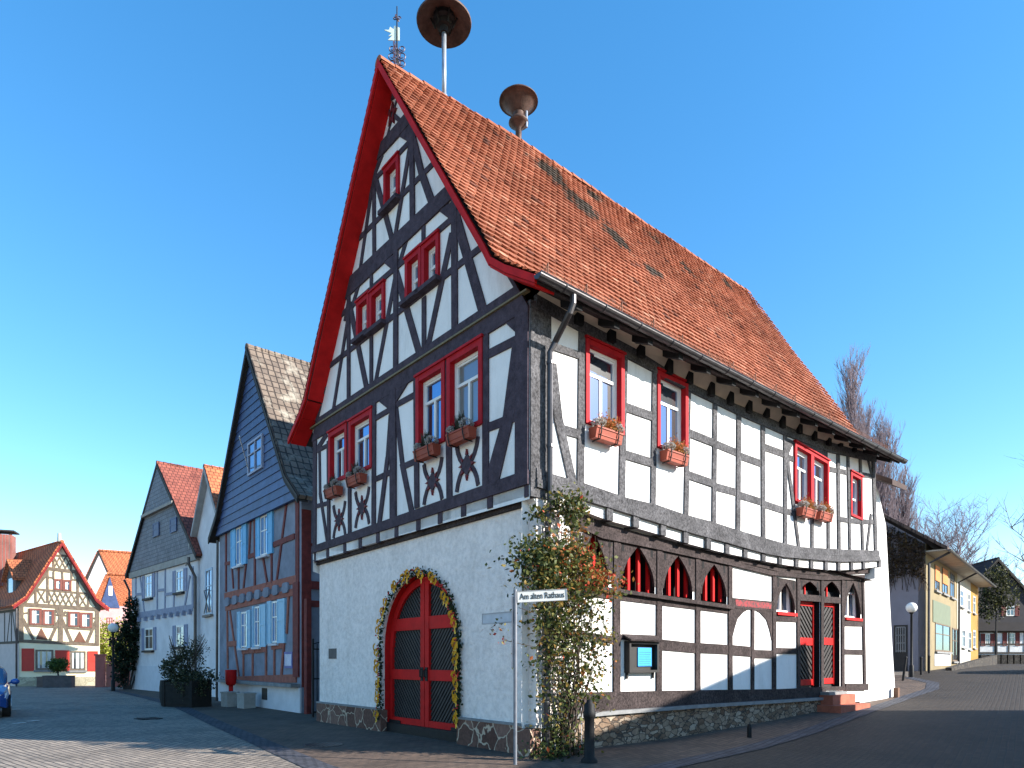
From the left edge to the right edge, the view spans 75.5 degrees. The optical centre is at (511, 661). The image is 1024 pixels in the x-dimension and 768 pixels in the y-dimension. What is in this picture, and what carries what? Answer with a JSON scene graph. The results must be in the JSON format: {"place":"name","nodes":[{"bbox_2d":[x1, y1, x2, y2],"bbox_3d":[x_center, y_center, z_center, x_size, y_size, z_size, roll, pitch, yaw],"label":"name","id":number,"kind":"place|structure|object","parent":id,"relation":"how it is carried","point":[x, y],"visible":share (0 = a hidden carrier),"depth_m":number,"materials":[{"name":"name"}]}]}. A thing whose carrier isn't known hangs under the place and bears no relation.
{"place":"outdoors","nodes":[
{"label":"outdoors","id":0,"kind":"place"},
{"bbox_2d":[106,661,129,686],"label":"wall","id":1,"kind":"structure","parent":0,"point":[108,674],"depth_m":41.22,"materials":[{"name":"stone"}]},
{"bbox_2d":[115,689,555,767],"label":"pavement","id":2,"kind":"structure","parent":0,"point":[358,748],"depth_m":12.68,"materials":[{"name":"stone"}]},
{"bbox_2d":[159,634,223,707],"bbox_3d":[-11.357,0.315,23.404,2.158,2.581,1.382,0,0,0],"label":"planter","id":3,"kind":"object","parent":2,"relation":"on","point":[183,688],"visible":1,"depth_m":23.18,"materials":[{"name":"black wood"}]},
{"bbox_2d":[110,690,339,767],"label":"gutter strip","id":4,"kind":"object","parent":2,"relation":"on","point":[297,758],"visible":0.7,"depth_m":13.11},
{"bbox_2d":[108,623,117,690],"bbox_3d":[-21.432,-0.228,35.500,0.504,3.657,0.504,0,0,0],"label":"globe lamp","id":5,"kind":"object","parent":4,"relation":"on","point":[112,628],"visible":0.98,"depth_m":35.44,"materials":[{"name":"black metal"}]},
{"bbox_2d":[220,691,239,706],"bbox_3d":[-9.991,1.337,23.400,0.520,0.525,0.460,0,0,40],"label":"stone block","id":6,"kind":"object","parent":2,"relation":"on","point":[228,698],"depth_m":23.24,"materials":[{"name":"stone"}]},
{"bbox_2d":[225,670,236,690],"bbox_3d":[-10.293,0.955,24.200,0.400,1.290,0.394,0,0,0],"label":"litter bin","id":7,"kind":"object","parent":2,"relation":"on","point":[230,678],"visible":0.84,"depth_m":24.06,"materials":[{"name":"red paint"}]},
{"bbox_2d":[236,692,256,708],"bbox_3d":[-9.084,1.337,22.600,0.520,0.525,0.460,0,0,40],"label":"stone block","id":8,"kind":"object","parent":2,"relation":"on","point":[245,700],"depth_m":22.44,"materials":[{"name":"concrete"}]},
{"bbox_2d":[312,639,319,716],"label":"iron gate","id":9,"kind":"structure","parent":2,"relation":"on","point":[313,678],"depth_m":18.88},
{"bbox_2d":[482,589,567,764],"bbox_3d":[0.113,0.239,10.345,1.475,2.722,0.396,0,0,24],"label":"street sign","id":10,"kind":"object","parent":2,"relation":"on","point":[533,596],"visible":1,"depth_m":10.19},
{"bbox_2d":[0,671,907,767],"bbox_3d":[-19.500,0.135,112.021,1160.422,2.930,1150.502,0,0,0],"label":"ground","id":11,"kind":"structure","parent":0,"point":[86,727],"depth_m":14.07,"materials":[{"name":"stone"}]},
{"bbox_2d":[0,666,19,716],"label":"parked car","id":12,"kind":"object","parent":11,"relation":"on","point":[5,699],"visible":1,"depth_m":19.02,"materials":[{"name":"blue paint"}]},
{"bbox_2d":[0,529,109,686],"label":"cream house","id":13,"kind":"structure","parent":11,"relation":"on","point":[52,605],"depth_m":43.17,"materials":[{"name":"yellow paint"}]},
{"bbox_2d":[29,608,41,624],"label":"window","id":14,"kind":"structure","parent":13,"relation":"in","point":[35,614],"depth_m":42.51,"materials":[{"name":"red glass"}]},
{"bbox_2d":[34,650,52,671],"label":"window","id":15,"kind":"structure","parent":13,"relation":"in","point":[41,656],"depth_m":42.66,"materials":[{"name":"white glass"}]},
{"bbox_2d":[43,609,53,624],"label":"window","id":16,"kind":"structure","parent":13,"relation":"in","point":[48,615],"depth_m":42.78,"materials":[{"name":"red glass"}]},
{"bbox_2d":[54,579,62,589],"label":"window","id":17,"kind":"structure","parent":13,"relation":"in","point":[58,583],"depth_m":42.99,"materials":[{"name":"red glass"}]},
{"bbox_2d":[63,580,71,590],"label":"window","id":18,"kind":"structure","parent":13,"relation":"in","point":[67,584],"depth_m":43.18,"materials":[{"name":"red glass"}]},
{"bbox_2d":[68,611,79,626],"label":"window","id":19,"kind":"structure","parent":13,"relation":"in","point":[73,617],"depth_m":43.33,"materials":[{"name":"red glass"}]},
{"bbox_2d":[68,651,86,671],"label":"window","id":20,"kind":"structure","parent":13,"relation":"in","point":[77,659],"depth_m":43.42,"materials":[{"name":"white glass"}]},
{"bbox_2d":[80,612,91,627],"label":"window","id":21,"kind":"structure","parent":13,"relation":"in","point":[85,617],"depth_m":43.59,"materials":[{"name":"red glass"}]},
{"bbox_2d":[42,656,75,687],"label":"topiary","id":22,"kind":"object","parent":11,"relation":"on","point":[57,680],"visible":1,"depth_m":40.35,"materials":[{"name":"concrete"}]},
{"bbox_2d":[94,654,106,686],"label":"gate pillar","id":23,"kind":"structure","parent":11,"relation":"on","point":[100,670],"depth_m":40.94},
{"bbox_2d":[85,549,130,593],"bbox_3d":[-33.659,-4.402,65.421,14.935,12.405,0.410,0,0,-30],"label":"white gable house","id":24,"kind":"structure","parent":11,"relation":"on","point":[104,562],"depth_m":62.52,"materials":[{"name":"paint"}]},
{"bbox_2d":[100,616,127,663],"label":"yellow bush","id":25,"kind":"object","parent":11,"relation":"on","point":[104,648],"visible":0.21,"depth_m":46.53,"materials":[{"name":"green plant"}]},
{"bbox_2d":[96,572,131,660],"bbox_3d":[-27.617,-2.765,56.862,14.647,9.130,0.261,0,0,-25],"label":"house","id":26,"kind":"structure","parent":11,"relation":"on","point":[112,593],"depth_m":54.40,"materials":[{"name":"paint"}]},
{"bbox_2d":[123,460,202,690],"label":"grey slate house","id":27,"kind":"structure","parent":11,"relation":"on","point":[165,584],"depth_m":34.51,"materials":[{"name":"white paint"}]},
{"bbox_2d":[102,596,140,688],"bbox_3d":[-21.848,-1.009,37.598,2.737,5.513,1.591,0,0,0],"label":"ivy","id":28,"kind":"object","parent":27,"relation":"attached to","point":[124,655],"visible":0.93,"depth_m":37.32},
{"bbox_2d":[145,573,151,597],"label":"window","id":29,"kind":"structure","parent":27,"relation":"in","point":[148,578],"depth_m":36.25,"materials":[{"name":"white paint"}]},
{"bbox_2d":[144,627,152,649],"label":"window","id":30,"kind":"structure","parent":27,"relation":"in","point":[148,632],"depth_m":36.32,"materials":[{"name":"white paint"}]},
{"bbox_2d":[176,569,182,591],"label":"window","id":31,"kind":"structure","parent":27,"relation":"in","point":[179,573],"depth_m":33.00,"materials":[{"name":"white paint"}]},
{"bbox_2d":[176,625,183,646],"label":"window","id":32,"kind":"structure","parent":27,"relation":"in","point":[179,628],"depth_m":32.98,"materials":[{"name":"white paint"}]},
{"bbox_2d":[158,656,175,705],"bbox_3d":[-12.430,0.709,23.892,0.679,1.783,0.664,0,0,0],"label":"barrel planter","id":33,"kind":"object","parent":11,"relation":"on","point":[160,689],"visible":0.34,"depth_m":23.70,"materials":[{"name":"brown wood"}]},
{"bbox_2d":[185,464,223,696],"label":"narrow white house","id":34,"kind":"structure","parent":11,"relation":"on","point":[207,497],"depth_m":30.16,"materials":[{"name":"paint"}]},
{"bbox_2d":[202,567,212,617],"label":"window","id":35,"kind":"structure","parent":34,"relation":"in","point":[208,592],"depth_m":30.14,"materials":[{"name":"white glass"}]},
{"bbox_2d":[208,343,319,713],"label":"slate gable house","id":36,"kind":"structure","parent":11,"relation":"on","point":[261,530],"depth_m":22.68,"materials":[{"name":"grey paint"}]},
{"bbox_2d":[236,526,240,565],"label":"window","id":37,"kind":"structure","parent":36,"relation":"in","point":[239,528],"depth_m":24.77,"materials":[{"name":"white paint"}]},
{"bbox_2d":[241,611,246,647],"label":"window","id":38,"kind":"structure","parent":36,"relation":"in","point":[245,613],"depth_m":24.34,"materials":[{"name":"white paint"}]},
{"bbox_2d":[247,433,263,476],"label":"window","id":39,"kind":"structure","parent":36,"relation":"in","point":[255,448],"depth_m":22.98,"materials":[{"name":"clear glass"}]},
{"bbox_2d":[254,606,258,646],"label":"window","id":40,"kind":"structure","parent":36,"relation":"in","point":[257,607],"depth_m":23.29,"materials":[{"name":"white paint"}]},
{"bbox_2d":[260,514,266,555],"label":"window","id":41,"kind":"structure","parent":36,"relation":"in","point":[265,516],"depth_m":22.77,"materials":[{"name":"white paint"}]},
{"bbox_2d":[272,601,276,642],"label":"window","id":42,"kind":"structure","parent":36,"relation":"in","point":[275,602],"depth_m":22.00,"materials":[{"name":"white paint"}]},
{"bbox_2d":[287,55,907,757],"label":"town hall","id":43,"kind":"structure","parent":11,"relation":"on","point":[531,311],"depth_m":14.20,"materials":[{"name":"white paint"}]},
{"bbox_2d":[323,474,343,500],"bbox_3d":[-4.447,-4.343,16.316,0.292,0.618,0.724,0,0,-40],"label":"flower box","id":44,"kind":"object","parent":43,"relation":"attached to","point":[334,489],"visible":1,"depth_m":16.20,"materials":[{"name":"ceramic"}]},
{"bbox_2d":[326,420,347,482],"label":"window","id":45,"kind":"structure","parent":43,"relation":"in","point":[337,435],"depth_m":16.65,"materials":[{"name":"red paint"}]},
{"bbox_2d":[345,462,366,488],"bbox_3d":[-3.662,-4.386,15.386,0.292,0.618,0.724,0,0,-40],"label":"flower box","id":46,"kind":"object","parent":43,"relation":"attached to","point":[356,476],"visible":1,"depth_m":15.28,"materials":[{"name":"orange ceramic"}]},
{"bbox_2d":[350,290,368,344],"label":"window","id":47,"kind":"structure","parent":43,"relation":"in","point":[362,303],"depth_m":15.55,"materials":[{"name":"red paint"}]},
{"bbox_2d":[347,405,372,471],"bbox_3d":[-3.516,-5.127,15.559,0.225,1.396,1.212,0,0,-40],"label":"window","id":48,"kind":"structure","parent":43,"relation":"in","point":[360,424],"depth_m":15.71,"materials":[{"name":"red paint"}]},
{"bbox_2d":[364,278,385,336],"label":"window","id":49,"kind":"structure","parent":43,"relation":"in","point":[377,294],"depth_m":14.96,"materials":[{"name":"red paint"}]},
{"bbox_2d":[377,150,399,217],"bbox_3d":[-2.618,-10.407,14.435,0.300,1.052,0.771,0,0,-40],"label":"window","id":50,"kind":"structure","parent":43,"relation":"in","point":[391,169],"depth_m":14.48,"materials":[{"name":"red paint"}]},
{"bbox_2d":[385,6,405,68],"bbox_3d":[-2.538,-13.520,14.341,0.381,1.380,0.293,0,0,-36],"label":"weather vane","id":51,"kind":"object","parent":43,"relation":"on","point":[395,34],"visible":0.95,"depth_m":14.33,"materials":[{"name":"black metal"}]},
{"bbox_2d":[389,577,424,726],"bbox_3d":[-2.329,-0.154,14.619,0.182,3.305,1.491,0,0,-40],"label":"door leaf","id":52,"kind":"structure","parent":43,"relation":"in","point":[407,631],"depth_m":14.61,"materials":[{"name":"red paint"}]},
{"bbox_2d":[399,243,420,308],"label":"window","id":53,"kind":"structure","parent":43,"relation":"in","point":[412,261],"depth_m":13.87,"materials":[{"name":"red paint"}]},
{"bbox_2d":[373,566,462,728],"bbox_3d":[-2.034,-0.308,13.902,0.241,3.412,3.346,0,0,-40],"label":"garland","id":54,"kind":"object","parent":43,"relation":"attached to","point":[456,644],"depth_m":13.35},
{"bbox_2d":[413,428,440,463],"bbox_3d":[-1.715,-4.301,13.078,0.292,0.618,0.724,0,0,-40],"label":"flower box","id":55,"kind":"object","parent":43,"relation":"attached to","point":[427,449],"visible":1,"depth_m":13.00,"materials":[{"name":"orange ceramic"}]},
{"bbox_2d":[415,228,440,296],"bbox_3d":[-1.617,-7.978,13.249,0.300,1.027,0.746,0,0,-40],"label":"window","id":56,"kind":"structure","parent":43,"relation":"in","point":[430,247],"depth_m":13.31,"materials":[{"name":"red paint"}]},
{"bbox_2d":[413,357,445,448],"bbox_3d":[-1.591,-5.090,13.276,0.225,1.610,1.107,0,0,-40],"label":"window","id":57,"kind":"structure","parent":43,"relation":"in","point":[430,381],"depth_m":13.42,"materials":[{"name":"red paint"}]},
{"bbox_2d":[423,576,459,730],"bbox_3d":[-1.368,-0.154,13.479,0.182,3.305,1.491,0,0,-40],"label":"door leaf","id":58,"kind":"structure","parent":43,"relation":"in","point":[439,633],"depth_m":13.72,"materials":[{"name":"red paint"}]},
{"bbox_2d":[416,0,471,95],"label":"siren","id":59,"kind":"object","parent":43,"relation":"on","point":[444,25],"visible":0.98,"depth_m":15.09,"materials":[{"name":"metal"}]},
{"bbox_2d":[445,411,476,447],"bbox_3d":[-0.972,-4.327,12.197,0.292,0.618,0.724,0,0,-40],"label":"flower box","id":60,"kind":"object","parent":43,"relation":"attached to","point":[461,432],"visible":1,"depth_m":12.12,"materials":[{"name":"orange ceramic"}]},
{"bbox_2d":[444,333,483,433],"bbox_3d":[-0.844,-5.095,12.391,0.225,1.602,1.181,0,0,-40],"label":"window","id":61,"kind":"structure","parent":43,"relation":"in","point":[464,365],"depth_m":12.48,"materials":[{"name":"red paint"}]},
{"bbox_2d":[499,84,537,140],"bbox_3d":[0.165,-13.550,16.581,0.980,1.380,0.980,0,0,0],"label":"siren","id":62,"kind":"object","parent":43,"relation":"on","point":[518,103],"visible":0.98,"depth_m":16.43,"materials":[{"name":"brown metal"}]},
{"bbox_2d":[539,523,583,748],"bbox_3d":[0.852,-0.400,11.307,1.050,3.800,0.022,0,0,-40],"label":"trellis","id":63,"kind":"object","parent":43,"relation":"attached to","point":[541,525],"visible":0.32,"depth_m":11.31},
{"bbox_2d":[585,334,626,435],"bbox_3d":[1.676,-5.046,12.202,1.093,1.559,0.225,0,0,-40],"label":"window","id":64,"kind":"structure","parent":43,"relation":"in","point":[604,362],"depth_m":12.28,"materials":[{"name":"red paint"}]},
{"bbox_2d":[589,408,623,447],"bbox_3d":[1.742,-4.268,11.974,0.781,0.653,0.305,0,0,-40],"label":"flower box","id":65,"kind":"object","parent":43,"relation":"attached to","point":[606,431],"visible":1,"depth_m":11.89,"materials":[{"name":"ceramic"}]},
{"bbox_2d":[623,634,663,678],"bbox_3d":[2.600,-0.095,13.056,1.030,0.875,0.230,0,0,-40],"label":"notice board","id":66,"kind":"object","parent":43,"relation":"attached to","point":[641,654],"visible":1,"depth_m":13.08,"materials":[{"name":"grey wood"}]},
{"bbox_2d":[657,367,687,453],"bbox_3d":[3.237,-5.050,13.518,1.068,1.572,0.225,0,0,-40],"label":"window","id":67,"kind":"structure","parent":43,"relation":"in","point":[672,401],"depth_m":13.62,"materials":[{"name":"red paint"}]},
{"bbox_2d":[659,433,690,467],"bbox_3d":[3.302,-4.273,13.289,0.781,0.653,0.305,0,0,-40],"label":"flower box","id":68,"kind":"object","parent":43,"relation":"attached to","point":[674,453],"visible":1,"depth_m":13.20,"materials":[{"name":"orange ceramic"}]},
{"bbox_2d":[776,585,797,616],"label":"window","id":69,"kind":"structure","parent":43,"relation":"in","point":[783,605],"depth_m":17.23,"materials":[{"name":"white paint"}]},
{"bbox_2d":[796,495,817,519],"bbox_3d":[7.559,-3.980,16.878,0.781,0.653,0.305,0,0,-40],"label":"flower box","id":70,"kind":"object","parent":43,"relation":"attached to","point":[807,510],"visible":1,"depth_m":16.77,"materials":[{"name":"orange ceramic"}]},
{"bbox_2d":[800,584,814,687],"bbox_3d":[7.891,-0.731,17.885,1.143,3.008,0.085,0,0,-40],"label":"side door","id":71,"kind":"structure","parent":43,"relation":"in","point":[807,608],"depth_m":18.00,"materials":[{"name":"red paint"}]},
{"bbox_2d":[793,440,830,508],"bbox_3d":[7.851,-4.778,17.407,1.940,1.660,0.225,0,0,-40],"label":"window","id":72,"kind":"structure","parent":43,"relation":"in","point":[811,469],"depth_m":17.36,"materials":[{"name":"red paint"}]},
{"bbox_2d":[814,497,834,523],"bbox_3d":[8.281,-4.014,17.487,0.781,0.653,0.305,0,0,-40],"label":"flower box","id":73,"kind":"object","parent":43,"relation":"attached to","point":[824,514],"visible":0.96,"depth_m":17.39,"materials":[{"name":"orange ceramic"}]},
{"bbox_2d":[824,585,834,686],"bbox_3d":[8.886,-0.790,18.724,1.034,3.101,0.085,0,0,-40],"label":"side door","id":74,"kind":"structure","parent":43,"relation":"in","point":[829,608],"depth_m":18.85,"materials":[{"name":"red paint"}]},
{"bbox_2d":[845,585,862,620],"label":"window","id":75,"kind":"structure","parent":43,"relation":"in","point":[850,614],"depth_m":19.85,"materials":[{"name":"white paint"}]},
{"bbox_2d":[850,469,863,519],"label":"window","id":76,"kind":"structure","parent":43,"relation":"in","point":[856,505],"depth_m":19.28,"materials":[{"name":"red paint"}]},
{"bbox_2d":[710,474,906,702],"bbox_3d":[9.843,-2.657,22.922,2.808,8.214,6.620,0,0,-40],"label":"white annex","id":77,"kind":"object","parent":11,"relation":"on","point":[880,681],"visible":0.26,"depth_m":20.91,"materials":[{"name":"paint"}]},
{"bbox_2d":[841,397,877,466],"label":"bare tree","id":78,"kind":"object","parent":11,"relation":"on","point":[870,413],"visible":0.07,"depth_m":52.70,"materials":[{"name":"brown plant"}]},
{"bbox_2d":[833,344,891,506],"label":"bare tree","id":79,"kind":"object","parent":11,"relation":"on","point":[852,386],"visible":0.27,"depth_m":49.80,"materials":[{"name":"brown plant"}]},
{"bbox_2d":[870,403,914,524],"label":"bare tree","id":80,"kind":"object","parent":11,"relation":"on","point":[888,509],"visible":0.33,"depth_m":51.49,"materials":[{"name":"brown plant"}]},
{"bbox_2d":[887,463,933,535],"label":"bare tree","id":81,"kind":"object","parent":11,"relation":"on","point":[905,508],"visible":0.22,"depth_m":53.39,"materials":[{"name":"brown plant"}]},
{"bbox_2d":[883,514,996,670],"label":"long beige house","id":82,"kind":"structure","parent":11,"relation":"on","point":[945,624],"depth_m":32.81,"materials":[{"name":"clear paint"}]},
{"bbox_2d":[894,625,907,670],"bbox_3d":[18.620,-0.369,31.656,0.583,2.738,0.075,0,0,41],"label":"yard door","id":83,"kind":"structure","parent":82,"relation":"in","point":[900,631],"depth_m":31.63,"materials":[{"name":"wood"}]},
{"bbox_2d":[886,526,929,592],"bbox_3d":[16.451,-5.332,33.231,7.811,7.025,0.488,0,0,41],"label":"wall creeper","id":84,"kind":"object","parent":82,"relation":"attached to","point":[914,563],"depth_m":31.37,"materials":[{"name":"brown plant"}]},
{"bbox_2d":[934,564,941,593],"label":"window","id":85,"kind":"structure","parent":82,"relation":"in","point":[936,568],"depth_m":33.20,"materials":[{"name":"clear glass"}]},
{"bbox_2d":[935,622,952,653],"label":"window","id":86,"kind":"structure","parent":82,"relation":"in","point":[942,632],"depth_m":34.59,"materials":[{"name":"clear glass"}]},
{"bbox_2d":[942,567,949,596],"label":"window","id":87,"kind":"structure","parent":82,"relation":"in","point":[944,571],"depth_m":35.07,"materials":[{"name":"clear glass"}]},
{"bbox_2d":[950,571,956,600],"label":"window","id":88,"kind":"structure","parent":82,"relation":"in","point":[952,576],"depth_m":37.02,"materials":[{"name":"clear glass"}]},
{"bbox_2d":[952,628,958,662],"bbox_3d":[25.347,-0.895,37.780,0.180,1.991,2.169,0,0,41],"label":"door","id":89,"kind":"structure","parent":82,"relation":"in","point":[954,631],"depth_m":37.71,"materials":[{"name":"glass"}]},
{"bbox_2d":[960,589,965,608],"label":"window","id":90,"kind":"structure","parent":82,"relation":"in","point":[961,591],"depth_m":39.80,"materials":[{"name":"white paint"}]},
{"bbox_2d":[961,629,966,648],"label":"window","id":91,"kind":"structure","parent":82,"relation":"in","point":[963,631],"depth_m":40.35,"materials":[{"name":"white paint"}]},
{"bbox_2d":[967,592,971,612],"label":"window","id":92,"kind":"structure","parent":82,"relation":"in","point":[968,594],"depth_m":42.14,"materials":[{"name":"white paint"}]},
{"bbox_2d":[911,499,982,561],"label":"bare tree","id":93,"kind":"object","parent":11,"relation":"on","point":[953,542],"visible":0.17,"depth_m":65.12,"materials":[{"name":"brown plant"}]},
{"bbox_2d":[915,492,1023,591],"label":"bare tree","id":94,"kind":"object","parent":11,"relation":"on","point":[960,542],"visible":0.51,"depth_m":61.23,"materials":[{"name":"brown plant"}]},
{"bbox_2d":[945,655,996,670],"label":"wall","id":95,"kind":"structure","parent":11,"relation":"on","point":[988,660],"depth_m":38.11,"materials":[{"name":"concrete"}]},
{"bbox_2d":[972,557,1023,654],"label":"dark slate house","id":96,"kind":"structure","parent":11,"relation":"on","point":[1010,633],"depth_m":57.88,"materials":[{"name":"white paint"}]},
{"bbox_2d":[1006,606,1014,615],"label":"window","id":97,"kind":"structure","parent":96,"relation":"in","point":[1011,612],"depth_m":57.86,"materials":[{"name":"white paint"}]},
{"bbox_2d":[1007,633,1014,645],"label":"window","id":98,"kind":"structure","parent":96,"relation":"in","point":[1012,635],"depth_m":57.98,"materials":[{"name":"glass"}]},
{"bbox_2d":[978,655,1023,663],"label":"garden wall","id":99,"kind":"structure","parent":11,"relation":"on","point":[1010,659],"depth_m":53.60,"materials":[{"name":"concrete"}]},
{"bbox_2d":[989,455,1023,572],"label":"bare tree","id":100,"kind":"object","parent":11,"relation":"on","point":[1011,526],"visible":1,"depth_m":47.55,"materials":[{"name":"brown plant"}]},
{"bbox_2d":[0,0,1023,584],"label":"sky","id":101,"kind":"structure","parent":0,"point":[175,175],"materials":[{"name":"blue"}]},
{"bbox_2d":[543,675,925,767],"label":"pavement","id":102,"kind":"structure","parent":0,"point":[638,754],"depth_m":12.83,"materials":[{"name":"stone"}]},
{"bbox_2d":[485,482,638,761],"bbox_3d":[0.853,-0.707,11.118,3.186,4.667,1.071,0,0,-41],"label":"climbing rose","id":103,"kind":"object","parent":102,"relation":"on","point":[548,572],"visible":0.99,"depth_m":11.05,"materials":[{"name":"green plant"}]},
{"bbox_2d":[581,699,597,763],"bbox_3d":[1.220,1.100,10.420,0.260,1.000,0.260,0,0,0],"label":"bollard","id":104,"kind":"object","parent":102,"relation":"on","point":[589,716],"visible":1,"depth_m":10.35,"materials":[{"name":"black metal"}]},
{"bbox_2d":[747,724,751,737],"bbox_3d":[4.867,1.421,13.550,0.100,0.290,0.095,0,0,0],"label":"iron stub","id":105,"kind":"object","parent":102,"relation":"on","point":[749,731],"visible":1,"depth_m":13.52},
{"bbox_2d":[639,677,938,767],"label":"gutter strip","id":106,"kind":"object","parent":102,"relation":"on","point":[931,686],"visible":0.94,"depth_m":13.63,"materials":[{"name":"stone"}]},
{"bbox_2d":[893,688,899,697],"bbox_3d":[12.453,1.034,21.400,0.140,0.360,0.140,0,0,-40],"label":"guard stone","id":107,"kind":"object","parent":102,"relation":"on","point":[896,692],"visible":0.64,"depth_m":21.36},
{"bbox_2d":[902,656,907,680],"bbox_3d":[16.039,0.294,27.000,0.230,1.016,0.120,0,0,0],"label":"street post","id":108,"kind":"object","parent":102,"relation":"on","point":[904,667],"visible":1,"depth_m":26.96,"materials":[{"name":"black metal"}]},
{"bbox_2d":[677,664,1023,767],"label":"road","id":109,"kind":"structure","parent":0,"point":[972,717],"depth_m":13.30,"materials":[{"name":"asphalt"}]},
{"bbox_2d":[906,602,916,676],"bbox_3d":[17.108,-0.920,28.300,0.441,3.200,0.441,0,0,0],"label":"globe lamp","id":110,"kind":"object","parent":109,"relation":"on","point":[911,608],"visible":1,"depth_m":28.25,"materials":[{"name":"black metal"}]},
{"bbox_2d":[978,564,1023,654],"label":"tree","id":111,"kind":"object","parent":109,"relation":"on","point":[995,599],"visible":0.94,"depth_m":55.83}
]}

